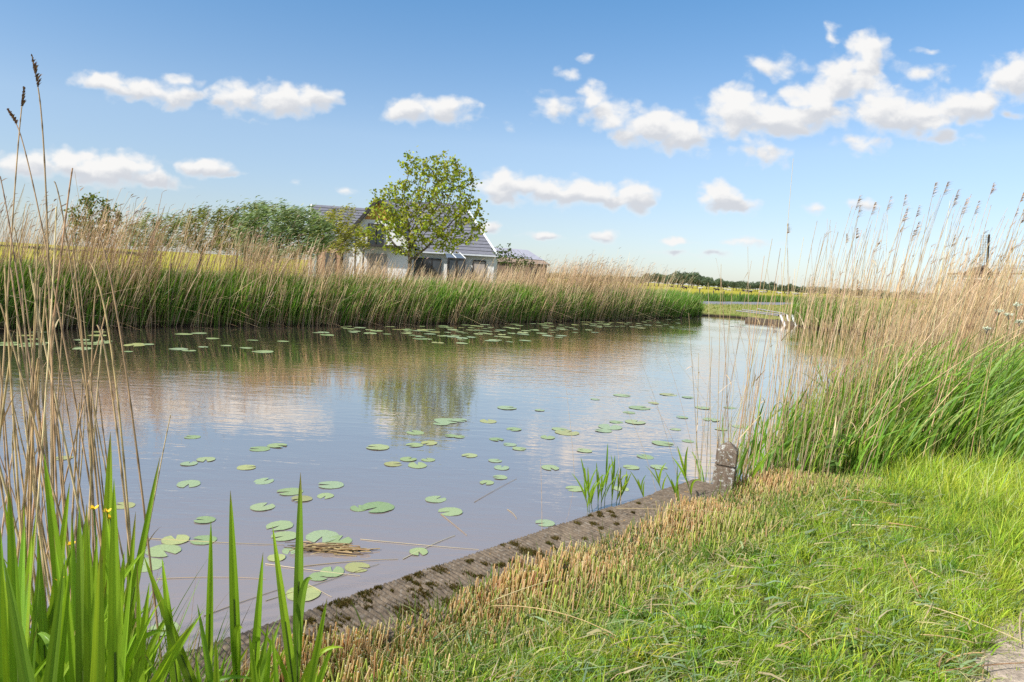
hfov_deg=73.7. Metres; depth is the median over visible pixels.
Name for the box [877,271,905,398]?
dry reed
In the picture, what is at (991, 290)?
dry reed
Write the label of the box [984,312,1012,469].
cow parsley
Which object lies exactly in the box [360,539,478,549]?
floating stalk
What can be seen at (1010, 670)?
path
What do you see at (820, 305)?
dry reed
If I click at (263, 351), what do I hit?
lily pad
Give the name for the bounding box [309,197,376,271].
leaning tree
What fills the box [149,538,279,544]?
floating stalk
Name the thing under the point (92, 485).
dry reed
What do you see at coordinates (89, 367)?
dry reed
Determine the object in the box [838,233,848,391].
dry reed
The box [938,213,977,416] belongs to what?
dry reed
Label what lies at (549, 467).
lily pad
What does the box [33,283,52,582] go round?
dry reed
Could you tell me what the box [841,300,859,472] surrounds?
dry reed
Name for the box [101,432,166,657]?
reed shoot
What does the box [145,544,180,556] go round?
lily pad
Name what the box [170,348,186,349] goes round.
lily pad
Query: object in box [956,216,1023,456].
dry reed
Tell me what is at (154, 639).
reed shoot
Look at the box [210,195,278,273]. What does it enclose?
willow tree
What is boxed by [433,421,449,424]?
lily pad
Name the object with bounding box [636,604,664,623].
broadleaf weed
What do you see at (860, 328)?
dry reed
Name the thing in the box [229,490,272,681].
reed shoot
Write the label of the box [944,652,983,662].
loose stalk
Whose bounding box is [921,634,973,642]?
loose stalk
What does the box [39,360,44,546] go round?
dry reed
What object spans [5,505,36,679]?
reed shoot
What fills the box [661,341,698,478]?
dry reed
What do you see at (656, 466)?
lily pad
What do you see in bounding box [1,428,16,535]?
dry reed
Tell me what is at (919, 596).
broadleaf weed
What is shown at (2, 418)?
dry reed
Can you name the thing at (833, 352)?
dry reed
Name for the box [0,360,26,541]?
dry reed
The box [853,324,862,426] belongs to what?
dry reed
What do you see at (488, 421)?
lily pad
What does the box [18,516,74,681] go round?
reed shoot
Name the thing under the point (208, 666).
reed shoot
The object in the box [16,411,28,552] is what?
dry reed
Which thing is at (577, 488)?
lily pad
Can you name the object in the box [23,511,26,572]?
reed shoot
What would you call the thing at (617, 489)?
lily pad
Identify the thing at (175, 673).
reed shoot
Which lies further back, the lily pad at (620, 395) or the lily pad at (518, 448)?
the lily pad at (620, 395)
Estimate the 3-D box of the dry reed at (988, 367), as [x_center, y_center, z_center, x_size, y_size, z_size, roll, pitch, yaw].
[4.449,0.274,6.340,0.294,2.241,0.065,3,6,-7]
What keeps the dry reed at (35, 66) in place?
in the water
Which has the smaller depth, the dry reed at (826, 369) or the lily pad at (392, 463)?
the dry reed at (826, 369)
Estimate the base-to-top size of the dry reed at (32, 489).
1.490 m
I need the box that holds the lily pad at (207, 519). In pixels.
[194,516,215,522]
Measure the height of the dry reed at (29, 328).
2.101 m
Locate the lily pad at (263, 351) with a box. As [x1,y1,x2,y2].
[252,350,273,352]
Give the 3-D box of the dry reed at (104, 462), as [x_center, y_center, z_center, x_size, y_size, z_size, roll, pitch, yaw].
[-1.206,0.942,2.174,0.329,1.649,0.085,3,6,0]
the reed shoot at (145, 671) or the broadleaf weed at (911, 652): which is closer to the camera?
the reed shoot at (145, 671)
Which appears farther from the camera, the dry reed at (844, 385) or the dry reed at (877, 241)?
the dry reed at (877, 241)
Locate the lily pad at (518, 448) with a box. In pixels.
[512,447,525,449]
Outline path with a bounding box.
[969,608,1023,681]
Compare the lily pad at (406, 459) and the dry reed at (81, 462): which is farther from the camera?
the lily pad at (406, 459)
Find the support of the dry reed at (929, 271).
on the ground at (348, 322)
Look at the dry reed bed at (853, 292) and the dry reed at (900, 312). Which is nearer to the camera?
the dry reed at (900, 312)
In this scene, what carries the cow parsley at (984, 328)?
on the ground at (348, 322)
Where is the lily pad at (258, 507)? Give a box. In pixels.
[250,502,274,510]
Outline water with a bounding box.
[0,316,914,661]
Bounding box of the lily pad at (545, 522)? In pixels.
[535,519,554,526]
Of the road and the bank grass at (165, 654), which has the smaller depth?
the bank grass at (165, 654)
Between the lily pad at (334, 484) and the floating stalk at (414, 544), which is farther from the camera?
the lily pad at (334, 484)
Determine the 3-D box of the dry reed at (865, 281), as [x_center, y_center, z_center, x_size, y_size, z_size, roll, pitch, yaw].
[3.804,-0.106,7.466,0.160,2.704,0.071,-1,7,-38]
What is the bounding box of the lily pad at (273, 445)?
[267,443,286,446]
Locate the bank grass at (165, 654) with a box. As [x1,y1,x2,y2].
[30,563,314,681]
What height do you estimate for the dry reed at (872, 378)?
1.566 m
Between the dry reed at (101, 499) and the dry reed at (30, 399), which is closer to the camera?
the dry reed at (30, 399)
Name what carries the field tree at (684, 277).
on the ground at (348, 322)
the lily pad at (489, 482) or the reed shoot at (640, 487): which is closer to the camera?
the reed shoot at (640, 487)
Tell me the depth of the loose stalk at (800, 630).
3.10 m
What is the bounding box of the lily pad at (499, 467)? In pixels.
[494,465,508,469]
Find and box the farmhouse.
[307,198,500,284]
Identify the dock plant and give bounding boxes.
[823,453,848,478]
[824,424,849,473]
[841,412,857,465]
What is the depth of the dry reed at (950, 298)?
7.98 m
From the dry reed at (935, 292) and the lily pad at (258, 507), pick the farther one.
the dry reed at (935, 292)
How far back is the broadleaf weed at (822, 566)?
3.94 m
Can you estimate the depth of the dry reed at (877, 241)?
7.86 m
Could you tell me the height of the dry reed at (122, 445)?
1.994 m
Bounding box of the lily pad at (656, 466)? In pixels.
[650,465,667,469]
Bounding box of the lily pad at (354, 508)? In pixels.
[350,505,366,510]
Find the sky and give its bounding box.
[0,0,1023,294]
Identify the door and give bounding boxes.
[366,253,386,279]
[472,260,485,284]
[530,267,537,283]
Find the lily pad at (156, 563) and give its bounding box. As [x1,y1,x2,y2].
[125,558,163,571]
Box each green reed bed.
[0,249,707,329]
[785,289,977,334]
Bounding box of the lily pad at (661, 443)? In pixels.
[652,441,672,445]
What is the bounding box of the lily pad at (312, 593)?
[286,585,320,600]
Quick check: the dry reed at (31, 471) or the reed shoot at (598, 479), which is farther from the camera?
the reed shoot at (598, 479)
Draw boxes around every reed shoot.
[0,526,4,681]
[1,565,28,681]
[4,483,69,635]
[4,561,34,681]
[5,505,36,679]
[7,484,107,681]
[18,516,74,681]
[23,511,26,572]
[25,533,31,647]
[28,549,70,668]
[28,626,37,655]
[29,548,39,674]
[31,516,35,577]
[31,582,40,681]
[34,657,46,677]
[35,534,47,681]
[38,455,144,681]
[43,563,63,681]
[54,539,69,681]
[57,568,69,681]
[64,551,74,681]
[66,535,70,587]
[71,512,75,637]
[75,510,135,681]
[82,522,84,549]
[82,534,97,664]
[83,505,106,674]
[83,523,160,681]
[84,559,141,681]
[90,546,104,681]
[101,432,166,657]
[104,580,152,673]
[105,508,191,681]
[105,586,126,681]
[106,554,203,681]
[107,483,131,681]
[123,458,159,624]
[123,512,141,675]
[127,541,150,680]
[129,607,174,674]
[131,586,148,681]
[131,622,165,666]
[136,568,144,681]
[144,557,196,681]
[145,559,250,681]
[145,636,160,681]
[155,644,176,681]
[195,651,200,681]
[197,604,212,680]
[205,525,212,675]
[206,636,248,681]
[213,639,219,681]
[219,654,225,675]
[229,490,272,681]
[249,555,262,681]
[249,634,260,681]
[253,639,270,681]
[257,620,280,681]
[259,530,334,681]
[270,650,283,681]
[272,630,278,681]
[293,472,342,681]
[306,600,326,681]
[573,475,595,510]
[581,459,600,511]
[583,469,596,512]
[596,462,607,508]
[599,466,610,504]
[604,444,616,505]
[611,456,618,505]
[616,468,627,504]
[618,471,630,504]
[630,471,645,496]
[646,462,666,489]
[666,464,683,500]
[672,446,701,497]
[750,442,776,480]
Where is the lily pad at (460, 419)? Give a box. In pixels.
[451,418,466,421]
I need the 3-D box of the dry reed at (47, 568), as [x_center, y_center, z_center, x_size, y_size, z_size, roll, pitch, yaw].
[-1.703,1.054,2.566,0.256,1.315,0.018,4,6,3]
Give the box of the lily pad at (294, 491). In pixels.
[277,488,302,494]
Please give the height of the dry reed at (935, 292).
2.824 m
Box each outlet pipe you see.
[736,310,785,324]
[742,309,789,320]
[757,308,796,325]
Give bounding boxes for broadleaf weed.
[557,657,580,678]
[585,656,606,672]
[593,617,624,628]
[594,623,614,639]
[613,624,638,641]
[623,633,647,645]
[629,641,648,660]
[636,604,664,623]
[677,599,691,612]
[686,649,709,670]
[695,623,723,641]
[700,657,732,674]
[752,550,773,559]
[778,622,796,640]
[797,547,814,559]
[804,534,813,543]
[807,540,830,552]
[819,562,831,573]
[845,639,858,654]
[858,541,872,552]
[878,644,902,660]
[888,607,909,619]
[899,649,920,661]
[905,590,931,602]
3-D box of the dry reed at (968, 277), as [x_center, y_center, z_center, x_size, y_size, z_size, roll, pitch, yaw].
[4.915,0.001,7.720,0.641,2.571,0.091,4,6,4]
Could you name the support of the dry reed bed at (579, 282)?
on the ground at (348, 322)
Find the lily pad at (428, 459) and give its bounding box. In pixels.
[421,458,434,461]
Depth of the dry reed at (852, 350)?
6.38 m
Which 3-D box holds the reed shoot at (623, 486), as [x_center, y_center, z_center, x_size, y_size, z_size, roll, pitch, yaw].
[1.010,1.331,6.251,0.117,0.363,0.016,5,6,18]
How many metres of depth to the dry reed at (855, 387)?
6.58 m
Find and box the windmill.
[947,234,1022,305]
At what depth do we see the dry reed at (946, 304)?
6.72 m
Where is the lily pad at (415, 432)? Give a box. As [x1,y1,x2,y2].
[406,430,423,434]
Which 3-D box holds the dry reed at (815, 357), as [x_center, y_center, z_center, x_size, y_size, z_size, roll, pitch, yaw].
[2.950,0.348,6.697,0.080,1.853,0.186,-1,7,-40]
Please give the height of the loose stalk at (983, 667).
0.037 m
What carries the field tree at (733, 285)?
on the ground at (348, 322)
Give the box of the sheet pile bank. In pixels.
[745,317,793,325]
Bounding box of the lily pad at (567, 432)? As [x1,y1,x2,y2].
[555,430,578,435]
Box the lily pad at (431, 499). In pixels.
[425,496,445,502]
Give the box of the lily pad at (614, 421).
[609,420,622,423]
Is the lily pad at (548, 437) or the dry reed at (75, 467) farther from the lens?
the lily pad at (548, 437)
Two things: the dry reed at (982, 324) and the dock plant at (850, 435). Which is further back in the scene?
the dry reed at (982, 324)
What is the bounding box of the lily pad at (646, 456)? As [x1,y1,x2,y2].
[637,454,653,458]
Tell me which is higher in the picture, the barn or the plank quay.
the barn
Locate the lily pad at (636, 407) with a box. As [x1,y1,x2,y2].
[629,406,650,409]
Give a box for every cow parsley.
[964,326,990,464]
[974,309,1003,462]
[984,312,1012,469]
[992,302,1023,462]
[998,319,1023,453]
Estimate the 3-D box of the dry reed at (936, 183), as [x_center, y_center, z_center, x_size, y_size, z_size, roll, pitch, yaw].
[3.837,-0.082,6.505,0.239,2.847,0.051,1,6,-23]
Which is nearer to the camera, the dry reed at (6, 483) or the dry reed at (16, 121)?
the dry reed at (16, 121)
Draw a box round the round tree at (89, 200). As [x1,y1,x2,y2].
[64,192,125,256]
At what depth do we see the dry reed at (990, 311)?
7.27 m
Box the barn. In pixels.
[494,247,549,284]
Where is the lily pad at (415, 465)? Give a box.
[408,462,426,467]
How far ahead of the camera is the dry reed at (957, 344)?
6.27 m
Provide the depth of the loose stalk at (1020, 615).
3.26 m
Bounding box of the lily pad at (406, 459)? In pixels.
[400,457,416,460]
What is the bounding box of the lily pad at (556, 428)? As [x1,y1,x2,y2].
[552,427,566,430]
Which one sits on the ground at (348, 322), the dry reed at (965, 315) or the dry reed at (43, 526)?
the dry reed at (965, 315)
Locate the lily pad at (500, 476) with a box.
[493,475,506,478]
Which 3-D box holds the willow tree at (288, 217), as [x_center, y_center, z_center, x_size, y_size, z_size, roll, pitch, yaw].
[-13.402,-5.601,39.880,6.834,5.427,3.351,3,6,0]
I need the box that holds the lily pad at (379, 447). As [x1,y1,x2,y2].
[366,444,388,449]
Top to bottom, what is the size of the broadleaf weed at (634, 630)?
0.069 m
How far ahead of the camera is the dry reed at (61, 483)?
2.57 m
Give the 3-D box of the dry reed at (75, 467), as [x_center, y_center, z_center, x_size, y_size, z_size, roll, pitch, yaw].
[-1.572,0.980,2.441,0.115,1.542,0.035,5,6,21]
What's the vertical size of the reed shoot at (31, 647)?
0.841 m
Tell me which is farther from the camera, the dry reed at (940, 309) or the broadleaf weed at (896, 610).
the dry reed at (940, 309)
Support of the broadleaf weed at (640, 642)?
on the ground at (348, 322)
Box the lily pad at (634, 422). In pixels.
[625,420,645,423]
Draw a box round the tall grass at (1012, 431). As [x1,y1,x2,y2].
[690,321,1023,481]
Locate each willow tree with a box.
[117,209,191,268]
[172,200,242,274]
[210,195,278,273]
[226,197,338,271]
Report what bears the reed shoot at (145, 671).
on the ground at (348, 322)
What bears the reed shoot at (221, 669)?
on the ground at (348, 322)
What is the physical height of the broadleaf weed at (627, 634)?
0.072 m
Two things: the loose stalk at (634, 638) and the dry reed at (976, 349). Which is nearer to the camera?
the loose stalk at (634, 638)
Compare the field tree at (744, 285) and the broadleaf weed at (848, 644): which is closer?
the broadleaf weed at (848, 644)
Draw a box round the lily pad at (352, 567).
[345,562,369,571]
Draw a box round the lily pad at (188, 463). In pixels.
[180,461,197,465]
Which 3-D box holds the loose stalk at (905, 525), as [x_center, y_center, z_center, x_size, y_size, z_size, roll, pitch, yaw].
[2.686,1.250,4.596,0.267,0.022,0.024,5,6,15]
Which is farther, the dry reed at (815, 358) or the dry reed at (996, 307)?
the dry reed at (996, 307)
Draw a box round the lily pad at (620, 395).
[613,394,629,396]
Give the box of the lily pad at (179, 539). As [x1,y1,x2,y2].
[161,535,189,544]
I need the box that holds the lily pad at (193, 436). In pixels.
[184,435,200,438]
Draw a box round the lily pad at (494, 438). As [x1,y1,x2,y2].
[489,437,503,440]
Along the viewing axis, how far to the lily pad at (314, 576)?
4.48 m
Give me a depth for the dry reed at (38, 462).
2.50 m
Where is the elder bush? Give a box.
[491,243,534,278]
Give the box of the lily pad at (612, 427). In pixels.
[598,424,621,429]
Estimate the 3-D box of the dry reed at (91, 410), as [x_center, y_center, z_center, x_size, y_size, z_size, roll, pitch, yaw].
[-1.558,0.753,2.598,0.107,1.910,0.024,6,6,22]
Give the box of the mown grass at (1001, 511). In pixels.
[330,440,1023,681]
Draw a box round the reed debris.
[284,541,379,555]
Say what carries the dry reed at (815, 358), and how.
on the ground at (348, 322)
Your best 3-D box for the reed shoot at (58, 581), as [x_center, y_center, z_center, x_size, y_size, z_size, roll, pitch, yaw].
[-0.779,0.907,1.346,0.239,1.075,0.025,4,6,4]
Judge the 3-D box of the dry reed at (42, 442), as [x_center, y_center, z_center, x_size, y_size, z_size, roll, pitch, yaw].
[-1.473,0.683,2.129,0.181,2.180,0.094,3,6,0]
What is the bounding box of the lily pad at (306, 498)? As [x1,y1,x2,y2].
[291,495,312,500]
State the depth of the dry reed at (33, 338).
2.83 m
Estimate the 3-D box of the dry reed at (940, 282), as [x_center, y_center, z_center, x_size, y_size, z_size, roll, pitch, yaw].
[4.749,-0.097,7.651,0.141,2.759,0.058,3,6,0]
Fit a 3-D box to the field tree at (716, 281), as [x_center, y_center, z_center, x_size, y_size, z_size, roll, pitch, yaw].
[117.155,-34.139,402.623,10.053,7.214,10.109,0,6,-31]
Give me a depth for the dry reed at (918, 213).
7.69 m
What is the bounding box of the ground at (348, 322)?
[0,242,1023,681]
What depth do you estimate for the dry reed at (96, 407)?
2.56 m
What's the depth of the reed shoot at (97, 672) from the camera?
1.16 m
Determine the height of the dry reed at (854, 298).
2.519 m
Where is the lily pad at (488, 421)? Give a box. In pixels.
[480,419,496,422]
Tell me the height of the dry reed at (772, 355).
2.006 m
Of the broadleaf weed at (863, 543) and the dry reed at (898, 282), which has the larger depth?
the dry reed at (898, 282)
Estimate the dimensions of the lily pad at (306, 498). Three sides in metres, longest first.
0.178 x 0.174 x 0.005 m
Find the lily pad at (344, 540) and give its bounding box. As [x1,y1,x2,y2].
[326,535,351,543]
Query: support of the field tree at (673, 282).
on the ground at (348, 322)
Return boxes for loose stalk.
[491,578,557,601]
[491,605,615,635]
[610,636,662,645]
[616,508,758,515]
[643,604,682,608]
[759,602,790,625]
[786,623,811,639]
[843,499,904,505]
[889,522,929,529]
[902,555,920,596]
[912,601,1022,641]
[916,662,1023,675]
[920,567,980,607]
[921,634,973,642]
[922,601,932,625]
[938,651,953,667]
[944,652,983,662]
[962,588,1023,590]
[981,651,984,679]
[1019,612,1021,644]
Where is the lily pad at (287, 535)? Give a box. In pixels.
[271,531,295,540]
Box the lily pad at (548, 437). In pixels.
[541,435,554,438]
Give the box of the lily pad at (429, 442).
[421,441,436,444]
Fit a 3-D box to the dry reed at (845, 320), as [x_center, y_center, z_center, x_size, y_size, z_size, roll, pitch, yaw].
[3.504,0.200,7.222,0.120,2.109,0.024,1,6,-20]
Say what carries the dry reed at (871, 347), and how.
on the ground at (348, 322)
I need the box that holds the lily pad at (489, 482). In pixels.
[480,480,493,484]
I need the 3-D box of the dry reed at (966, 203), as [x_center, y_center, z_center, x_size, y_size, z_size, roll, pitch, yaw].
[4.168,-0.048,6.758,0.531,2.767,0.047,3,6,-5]
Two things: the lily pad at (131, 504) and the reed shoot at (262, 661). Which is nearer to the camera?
the reed shoot at (262, 661)
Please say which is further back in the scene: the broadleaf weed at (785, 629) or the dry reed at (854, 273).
the dry reed at (854, 273)
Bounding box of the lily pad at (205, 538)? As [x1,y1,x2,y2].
[190,535,216,544]
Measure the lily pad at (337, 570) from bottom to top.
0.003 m
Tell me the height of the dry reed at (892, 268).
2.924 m
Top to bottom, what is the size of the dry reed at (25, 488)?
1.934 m
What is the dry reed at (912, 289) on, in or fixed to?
on the ground at (348, 322)
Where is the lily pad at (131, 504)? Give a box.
[116,502,134,508]
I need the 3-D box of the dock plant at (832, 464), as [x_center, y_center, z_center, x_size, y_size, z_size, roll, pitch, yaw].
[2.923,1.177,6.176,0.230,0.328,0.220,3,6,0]
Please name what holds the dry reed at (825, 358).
on the ground at (348, 322)
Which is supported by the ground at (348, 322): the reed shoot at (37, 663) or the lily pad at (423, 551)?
the reed shoot at (37, 663)
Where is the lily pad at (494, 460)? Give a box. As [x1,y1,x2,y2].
[488,459,501,461]
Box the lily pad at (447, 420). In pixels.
[434,418,459,422]
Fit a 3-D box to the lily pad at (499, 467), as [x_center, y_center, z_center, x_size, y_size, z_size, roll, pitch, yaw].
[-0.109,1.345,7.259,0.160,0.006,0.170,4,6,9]
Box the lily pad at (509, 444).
[503,443,516,445]
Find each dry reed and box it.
[0,86,25,414]
[0,176,43,468]
[0,303,69,548]
[0,343,15,438]
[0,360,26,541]
[0,456,45,585]
[0,465,33,590]
[0,476,6,531]
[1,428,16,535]
[2,423,7,503]
[4,265,29,634]
[7,108,99,543]
[10,267,45,497]
[10,391,35,584]
[12,422,31,602]
[14,227,43,443]
[14,408,50,568]
[16,323,49,603]
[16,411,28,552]
[17,279,50,562]
[21,288,46,610]
[22,236,37,529]
[26,275,39,556]
[27,168,72,557]
[28,358,51,632]
[29,206,56,624]
[29,265,83,531]
[30,297,109,622]
[31,54,54,506]
[32,460,51,592]
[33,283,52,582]
[34,471,51,576]
[37,405,70,599]
[38,287,45,541]
[38,473,51,575]
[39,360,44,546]
[43,255,92,565]
[45,278,65,586]
[45,307,70,598]
[50,299,66,536]
[50,305,56,489]
[54,181,102,515]
[54,403,70,591]
[59,232,101,540]
[62,384,63,518]
[69,403,79,591]
[74,229,103,501]
[74,403,84,540]
[75,363,83,554]
[81,369,100,545]
[83,395,95,550]
[88,329,103,524]
[88,376,135,623]
[88,421,95,540]
[89,261,130,544]
[90,287,96,558]
[97,325,135,624]
[98,235,164,681]
[98,391,124,602]
[139,414,170,583]
[635,348,678,482]
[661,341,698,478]
[690,351,709,482]
[765,290,779,437]
[767,271,783,406]
[781,262,789,417]
[784,223,816,467]
[784,278,790,407]
[787,225,790,353]
[787,251,791,408]
[788,232,826,435]
[788,253,822,448]
[795,314,796,397]
[799,208,851,464]
[799,233,837,407]
[806,283,807,391]
[808,323,810,427]
[809,235,837,374]
[811,247,818,455]
[812,234,863,469]
[812,284,821,463]
[812,396,815,461]
[814,290,815,417]
[815,195,861,383]
[821,280,832,470]
[821,327,1022,471]
[822,297,828,456]
[823,257,832,459]
[824,264,830,447]
[825,266,826,389]
[825,287,829,458]
[829,228,831,395]
[831,202,877,382]
[831,258,836,457]
[832,205,863,374]
[832,265,995,472]
[834,222,871,375]
[834,241,867,380]
[835,260,857,389]
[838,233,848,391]
[838,236,866,459]
[838,246,852,454]
[838,347,845,460]
[839,280,859,472]
[840,228,859,408]
[840,260,873,394]
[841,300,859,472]
[842,309,854,469]
[846,206,910,427]
[846,231,866,369]
[849,207,879,413]
[852,216,903,381]
[852,253,882,372]
[853,260,864,471]
[853,304,861,440]
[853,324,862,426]
[854,229,920,445]
[854,280,872,463]
[854,330,862,433]
[855,196,894,339]
[856,259,865,382]
[857,231,880,363]
[859,222,922,477]
[859,321,879,469]
[861,212,933,425]
[862,210,907,468]
[862,260,874,467]
[863,210,887,377]
[863,270,877,388]
[864,215,887,466]
[865,232,930,472]
[868,251,883,423]
[871,250,933,416]
[877,214,924,463]
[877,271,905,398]
[880,195,907,383]
[880,230,916,368]
[882,231,961,467]
[882,253,962,440]
[885,181,951,408]
[885,205,920,373]
[891,194,971,453]
[891,238,962,462]
[892,202,939,368]
[892,226,963,400]
[896,196,940,348]
[896,245,935,350]
[897,182,941,433]
[897,254,939,403]
[899,195,953,397]
[899,198,969,441]
[901,189,960,376]
[901,332,1022,454]
[905,207,932,364]
[907,206,960,373]
[908,195,958,342]
[912,210,960,371]
[912,211,1005,428]
[916,235,956,413]
[918,233,941,351]
[920,247,971,447]
[921,219,1008,462]
[923,210,954,377]
[923,256,1009,430]
[927,241,957,380]
[928,249,971,462]
[931,201,980,374]
[932,183,995,462]
[932,207,962,451]
[932,216,1004,455]
[933,229,991,366]
[934,248,969,350]
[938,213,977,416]
[939,254,1019,444]
[942,207,990,459]
[950,237,1012,453]
[951,238,1011,461]
[952,192,1023,454]
[953,241,1003,365]
[956,211,1023,393]
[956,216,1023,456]
[956,235,1023,448]
[969,250,1023,460]
[970,226,1023,353]
[972,208,1018,349]
[977,209,1023,459]
[992,216,1016,347]
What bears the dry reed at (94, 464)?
in the water
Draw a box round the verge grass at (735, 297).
[627,288,850,317]
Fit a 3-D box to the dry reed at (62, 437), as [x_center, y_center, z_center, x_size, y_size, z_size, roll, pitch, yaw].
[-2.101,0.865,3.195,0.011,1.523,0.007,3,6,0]
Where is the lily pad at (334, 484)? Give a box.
[318,481,343,488]
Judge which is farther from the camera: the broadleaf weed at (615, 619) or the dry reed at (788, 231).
the dry reed at (788, 231)
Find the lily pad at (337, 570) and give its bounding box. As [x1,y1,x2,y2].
[320,566,343,576]
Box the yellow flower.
[88,505,98,563]
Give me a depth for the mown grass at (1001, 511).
3.57 m
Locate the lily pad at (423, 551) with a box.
[409,548,427,554]
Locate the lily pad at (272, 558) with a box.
[267,554,284,560]
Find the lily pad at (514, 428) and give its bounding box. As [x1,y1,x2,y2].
[506,427,521,430]
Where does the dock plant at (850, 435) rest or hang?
on the ground at (348, 322)
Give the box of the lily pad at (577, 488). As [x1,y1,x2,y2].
[566,486,583,491]
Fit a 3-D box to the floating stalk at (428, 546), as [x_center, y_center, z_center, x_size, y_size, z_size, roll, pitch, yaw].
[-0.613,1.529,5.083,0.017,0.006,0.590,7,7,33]
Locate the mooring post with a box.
[712,441,738,493]
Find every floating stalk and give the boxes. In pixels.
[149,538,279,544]
[160,577,258,578]
[204,587,284,615]
[265,563,359,575]
[265,564,377,600]
[303,559,391,566]
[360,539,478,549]
[403,535,454,558]
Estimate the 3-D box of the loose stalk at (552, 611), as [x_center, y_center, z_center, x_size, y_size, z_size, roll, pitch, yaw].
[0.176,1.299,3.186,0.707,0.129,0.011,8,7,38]
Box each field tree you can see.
[642,272,661,284]
[657,275,669,285]
[660,276,686,286]
[672,271,699,287]
[680,276,709,287]
[701,281,714,288]
[708,277,719,288]
[711,279,729,288]
[728,281,742,289]
[739,283,755,291]
[759,284,770,289]
[766,285,777,290]
[778,284,801,293]
[781,284,798,292]
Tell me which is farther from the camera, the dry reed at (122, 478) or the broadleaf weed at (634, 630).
the broadleaf weed at (634, 630)
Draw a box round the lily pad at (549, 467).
[541,465,558,469]
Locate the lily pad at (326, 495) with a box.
[317,493,333,498]
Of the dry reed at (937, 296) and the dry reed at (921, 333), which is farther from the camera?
the dry reed at (937, 296)
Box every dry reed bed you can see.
[0,176,717,331]
[688,165,1023,491]
[765,270,1001,336]
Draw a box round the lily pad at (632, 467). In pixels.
[623,465,639,468]
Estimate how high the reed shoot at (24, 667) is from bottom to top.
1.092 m
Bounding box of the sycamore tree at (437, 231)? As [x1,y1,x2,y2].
[355,145,488,276]
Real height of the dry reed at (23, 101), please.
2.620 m
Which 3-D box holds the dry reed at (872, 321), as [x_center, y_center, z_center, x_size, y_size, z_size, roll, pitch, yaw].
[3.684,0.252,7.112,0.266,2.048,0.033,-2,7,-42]
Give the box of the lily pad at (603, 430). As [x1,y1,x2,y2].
[596,429,611,432]
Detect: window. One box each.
[367,223,383,244]
[413,257,440,276]
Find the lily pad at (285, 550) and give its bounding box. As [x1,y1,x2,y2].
[282,548,294,553]
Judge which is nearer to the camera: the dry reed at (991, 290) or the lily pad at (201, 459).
the dry reed at (991, 290)
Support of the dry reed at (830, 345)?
on the ground at (348, 322)
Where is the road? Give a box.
[701,301,790,304]
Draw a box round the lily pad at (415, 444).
[406,443,422,446]
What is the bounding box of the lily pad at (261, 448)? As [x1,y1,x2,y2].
[249,446,269,450]
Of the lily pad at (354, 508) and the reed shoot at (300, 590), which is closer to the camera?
the reed shoot at (300, 590)
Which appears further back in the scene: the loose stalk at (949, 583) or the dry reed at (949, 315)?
the dry reed at (949, 315)
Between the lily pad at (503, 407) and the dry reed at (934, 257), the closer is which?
the dry reed at (934, 257)
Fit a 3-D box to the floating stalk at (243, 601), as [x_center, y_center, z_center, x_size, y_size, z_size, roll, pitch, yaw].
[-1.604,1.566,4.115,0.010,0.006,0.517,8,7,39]
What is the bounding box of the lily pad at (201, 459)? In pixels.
[196,457,214,461]
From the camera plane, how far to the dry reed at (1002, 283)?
7.49 m
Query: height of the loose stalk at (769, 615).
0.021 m
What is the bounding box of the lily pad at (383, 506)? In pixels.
[361,501,394,512]
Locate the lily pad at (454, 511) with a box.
[438,507,462,515]
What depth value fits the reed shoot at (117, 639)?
1.27 m
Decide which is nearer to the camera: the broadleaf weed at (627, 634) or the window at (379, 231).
the broadleaf weed at (627, 634)
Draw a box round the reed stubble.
[168,463,894,681]
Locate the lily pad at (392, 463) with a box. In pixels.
[384,461,401,465]
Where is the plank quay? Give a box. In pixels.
[150,479,741,681]
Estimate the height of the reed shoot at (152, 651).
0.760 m
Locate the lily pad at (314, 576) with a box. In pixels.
[309,572,326,580]
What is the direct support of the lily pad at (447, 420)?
on the water
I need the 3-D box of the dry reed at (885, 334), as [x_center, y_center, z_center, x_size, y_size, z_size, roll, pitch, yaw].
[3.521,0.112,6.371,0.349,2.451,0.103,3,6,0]
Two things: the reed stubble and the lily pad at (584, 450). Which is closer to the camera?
the reed stubble
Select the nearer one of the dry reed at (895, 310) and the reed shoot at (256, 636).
the reed shoot at (256, 636)
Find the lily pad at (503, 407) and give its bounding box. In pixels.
[497,406,516,408]
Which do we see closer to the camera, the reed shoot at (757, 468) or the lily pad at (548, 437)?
the reed shoot at (757, 468)
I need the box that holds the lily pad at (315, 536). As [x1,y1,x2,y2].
[306,530,338,541]
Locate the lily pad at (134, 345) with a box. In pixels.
[123,344,144,345]
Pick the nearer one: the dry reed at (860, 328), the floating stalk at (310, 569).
the floating stalk at (310, 569)
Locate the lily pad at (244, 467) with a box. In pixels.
[237,465,255,469]
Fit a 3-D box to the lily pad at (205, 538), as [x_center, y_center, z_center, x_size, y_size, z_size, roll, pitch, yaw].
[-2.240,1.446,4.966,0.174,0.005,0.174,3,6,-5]
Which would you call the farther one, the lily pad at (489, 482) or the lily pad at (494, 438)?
the lily pad at (494, 438)
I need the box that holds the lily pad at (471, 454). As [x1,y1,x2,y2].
[462,453,477,456]
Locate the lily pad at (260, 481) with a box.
[254,478,273,483]
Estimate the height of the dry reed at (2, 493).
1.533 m
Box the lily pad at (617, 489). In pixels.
[614,486,628,490]
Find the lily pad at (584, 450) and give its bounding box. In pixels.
[576,448,591,451]
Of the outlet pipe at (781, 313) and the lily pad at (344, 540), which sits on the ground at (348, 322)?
the outlet pipe at (781, 313)
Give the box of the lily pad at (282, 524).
[266,520,292,530]
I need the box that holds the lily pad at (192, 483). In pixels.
[177,480,200,486]

